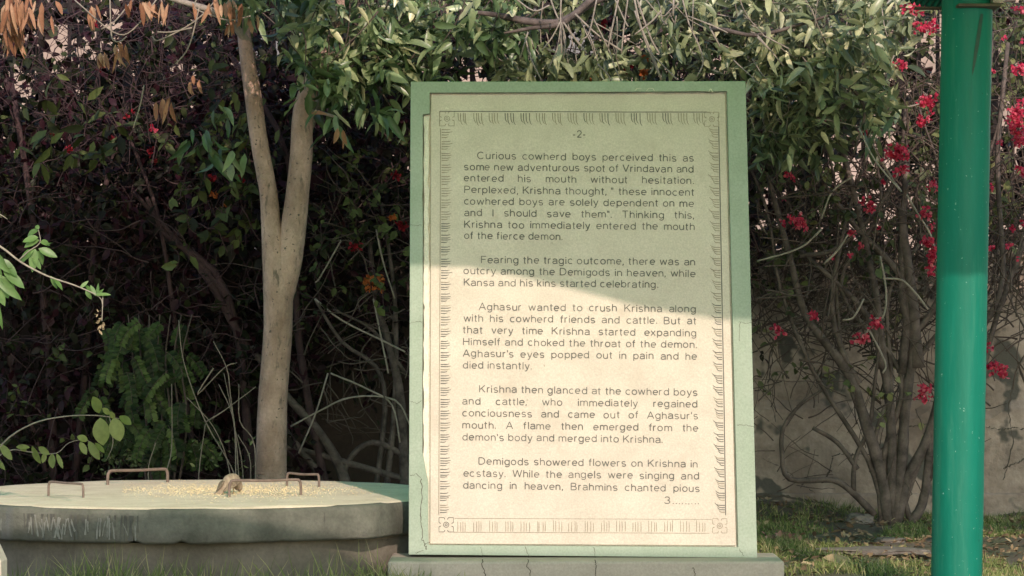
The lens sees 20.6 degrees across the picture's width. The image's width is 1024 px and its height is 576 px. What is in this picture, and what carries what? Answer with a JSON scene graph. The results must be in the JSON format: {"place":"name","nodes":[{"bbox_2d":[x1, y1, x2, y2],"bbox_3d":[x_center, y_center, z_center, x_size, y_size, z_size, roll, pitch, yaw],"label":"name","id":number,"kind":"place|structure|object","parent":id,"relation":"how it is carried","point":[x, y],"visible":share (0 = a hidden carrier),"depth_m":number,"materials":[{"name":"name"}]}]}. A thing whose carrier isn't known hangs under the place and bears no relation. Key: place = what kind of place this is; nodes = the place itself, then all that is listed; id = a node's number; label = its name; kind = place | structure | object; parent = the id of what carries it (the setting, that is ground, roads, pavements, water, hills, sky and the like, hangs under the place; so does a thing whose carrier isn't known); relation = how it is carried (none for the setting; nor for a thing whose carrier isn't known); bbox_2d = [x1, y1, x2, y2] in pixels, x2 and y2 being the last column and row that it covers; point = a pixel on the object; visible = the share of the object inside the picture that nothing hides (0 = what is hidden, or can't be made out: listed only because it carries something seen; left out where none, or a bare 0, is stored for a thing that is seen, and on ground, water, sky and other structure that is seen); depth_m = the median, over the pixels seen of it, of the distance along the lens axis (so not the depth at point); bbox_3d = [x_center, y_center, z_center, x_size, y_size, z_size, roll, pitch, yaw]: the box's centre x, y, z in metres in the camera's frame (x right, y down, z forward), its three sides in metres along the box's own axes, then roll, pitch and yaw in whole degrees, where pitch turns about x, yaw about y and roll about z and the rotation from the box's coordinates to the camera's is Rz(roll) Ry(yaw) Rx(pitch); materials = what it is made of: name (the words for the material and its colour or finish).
{"place":"outdoors","nodes":[
{"label":"outdoors","id":0,"kind":"place"},
{"bbox_2d":[0,0,1023,249],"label":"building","id":1,"kind":"structure","parent":0,"point":[80,50],"depth_m":34.04,"materials":[{"name":"concrete"}]},
{"bbox_2d":[234,38,278,71],"bbox_3d":[-2.900,-3.013,34.010,0.900,1.100,0.072,0,-1,0],"label":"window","id":2,"kind":"structure","parent":1,"relation":"in","point":[261,38],"depth_m":33.97,"materials":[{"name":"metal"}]},
{"bbox_2d":[7,495,1023,575],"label":"grass","id":3,"kind":"structure","parent":0,"point":[878,568],"depth_m":13.14,"materials":[{"name":"green plant"}]},
{"bbox_2d":[756,501,1023,575],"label":"ground","id":4,"kind":"structure","parent":0,"point":[1011,558],"depth_m":14.67,"materials":[{"name":"green plant"}]},
{"bbox_2d":[0,544,6,575],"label":"stone block","id":5,"kind":"structure","parent":4,"relation":"on","point":[3,565],"depth_m":9.55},
{"bbox_2d":[0,214,109,334],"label":"young tree","id":6,"kind":"object","parent":4,"relation":"on","point":[10,280],"visible":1,"depth_m":11.00,"materials":[{"name":"green plant"}]},
{"bbox_2d":[0,396,130,469],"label":"sapling","id":7,"kind":"object","parent":4,"relation":"on","point":[103,430],"visible":1,"depth_m":14.28,"materials":[{"name":"green plant"}]},
{"bbox_2d":[0,0,254,485],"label":"flowering shrub","id":8,"kind":"object","parent":4,"relation":"on","point":[101,205],"visible":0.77,"depth_m":15.65,"materials":[{"name":"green plant"}]},
{"bbox_2d":[72,315,222,479],"bbox_3d":[-1.954,0.722,14.955,0.840,1.163,0.687,0,-1,0],"label":"leafy bush","id":9,"kind":"object","parent":4,"relation":"on","point":[141,381],"visible":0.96,"depth_m":14.87,"materials":[{"name":"green plant"}]},
{"bbox_2d":[95,320,255,479],"bbox_3d":[-1.717,0.718,14.445,0.826,1.109,0.158,0,-1,0],"label":"dry weed","id":10,"kind":"object","parent":4,"relation":"on","point":[128,458],"visible":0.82,"depth_m":14.45,"materials":[{"name":"brown plant"}]},
{"bbox_2d":[1,0,365,480],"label":"flowering shrub","id":11,"kind":"object","parent":4,"relation":"on","point":[205,285],"visible":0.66,"depth_m":15.59,"materials":[{"name":"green plant"}]},
{"bbox_2d":[0,468,408,575],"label":"covered well","id":12,"kind":"object","parent":4,"relation":"on","point":[49,520],"visible":0.91,"depth_m":12.00,"materials":[{"name":"concrete"}]},
{"bbox_2d":[212,473,242,494],"bbox_3d":[-1.287,0.902,12.892,0.082,0.107,0.181,-1,-1,31],"label":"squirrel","id":13,"kind":"object","parent":12,"relation":"on","point":[222,487],"visible":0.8,"depth_m":12.87},
{"bbox_2d":[123,480,395,502],"bbox_3d":[-1.162,0.939,13.131,1.290,0.003,1.930,0,-1,-8],"label":"grain","id":14,"kind":"object","parent":12,"relation":"on","point":[256,489],"visible":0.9,"depth_m":13.15},
{"bbox_2d":[0,250,409,484],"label":"brick wall","id":15,"kind":"structure","parent":4,"relation":"on","point":[344,445],"depth_m":16.49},
{"bbox_2d":[1,0,1022,249],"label":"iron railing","id":16,"kind":"object","parent":15,"relation":"on","point":[127,76],"visible":0.06,"depth_m":16.62,"materials":[{"name":"black metal"}]},
{"bbox_2d":[0,0,548,478],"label":"tree","id":17,"kind":"object","parent":4,"relation":"on","point":[332,66],"visible":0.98,"depth_m":14.63,"materials":[{"name":"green plant"}]},
{"bbox_2d":[214,0,456,484],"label":"flowering shrub","id":18,"kind":"object","parent":4,"relation":"on","point":[356,237],"visible":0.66,"depth_m":15.58,"materials":[{"name":"green plant"}]},
{"bbox_2d":[0,0,1023,249],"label":"hedge","id":19,"kind":"object","parent":4,"relation":"on","point":[104,84],"visible":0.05,"depth_m":17.47,"materials":[{"name":"green plant"}]},
{"bbox_2d":[388,81,783,575],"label":"sign board","id":20,"kind":"object","parent":4,"relation":"on","point":[580,381],"visible":1,"depth_m":12.25,"materials":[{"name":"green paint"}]},
{"bbox_2d":[351,0,822,365],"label":"flowering shrub","id":21,"kind":"object","parent":4,"relation":"on","point":[684,72],"visible":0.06,"depth_m":15.78,"materials":[{"name":"green plant"}]},
{"bbox_2d":[459,0,927,191],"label":"tree","id":22,"kind":"object","parent":4,"relation":"on","point":[761,58],"visible":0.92,"depth_m":14.70,"materials":[{"name":"green plant"}]},
{"bbox_2d":[759,530,819,542],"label":"fallen petals","id":23,"kind":"object","parent":4,"relation":"on","point":[779,534],"visible":0.25,"depth_m":14.36,"materials":[{"name":"grey plant"}]},
{"bbox_2d":[823,554,855,565],"bbox_3d":[1.476,1.228,12.686,0.166,0.059,0.062,0,-1,22],"label":"fallen leaf","id":24,"kind":"object","parent":4,"relation":"on","point":[838,557],"visible":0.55,"depth_m":12.71,"materials":[{"name":"beige plant"}]},
{"bbox_2d":[846,512,874,524],"bbox_3d":[1.903,1.269,15.402,0.156,0.083,0.158,0,-1,24],"label":"stone","id":25,"kind":"object","parent":4,"relation":"on","point":[864,518],"visible":0.73,"depth_m":15.35,"materials":[{"name":"grey stone"}]},
{"bbox_2d":[816,546,930,556],"bbox_3d":[1.758,1.278,13.667,0.593,0.049,0.287,0,-1,0],"label":"flat stone","id":26,"kind":"object","parent":4,"relation":"on","point":[893,551],"visible":0.7,"depth_m":13.58,"materials":[{"name":"grey stone"}]},
{"bbox_2d":[725,0,1023,525],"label":"flowering shrub","id":27,"kind":"object","parent":4,"relation":"on","point":[893,474],"visible":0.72,"depth_m":15.39,"materials":[{"name":"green plant"}]},
{"bbox_2d":[750,250,1023,517],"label":"boundary wall","id":28,"kind":"structure","parent":4,"relation":"on","point":[1004,465],"depth_m":16.46,"materials":[{"name":"grey concrete"}]},
{"bbox_2d":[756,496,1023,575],"bbox_3d":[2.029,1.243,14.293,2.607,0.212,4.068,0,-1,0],"label":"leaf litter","id":29,"kind":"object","parent":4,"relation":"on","point":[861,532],"visible":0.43,"depth_m":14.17,"materials":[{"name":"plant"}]},
{"bbox_2d":[874,537,905,542],"bbox_3d":[1.921,1.283,14.324,0.173,0.034,0.146,0,-1,0],"label":"stone","id":30,"kind":"object","parent":4,"relation":"on","point":[881,539],"visible":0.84,"depth_m":14.28,"materials":[{"name":"grey stone"}]},
{"bbox_2d":[905,0,1003,575],"bbox_3d":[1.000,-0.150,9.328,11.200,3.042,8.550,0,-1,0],"label":"pole","id":31,"kind":"object","parent":4,"relation":"on","point":[961,309],"visible":1,"depth_m":11.51,"materials":[{"name":"green metal"}]}
]}

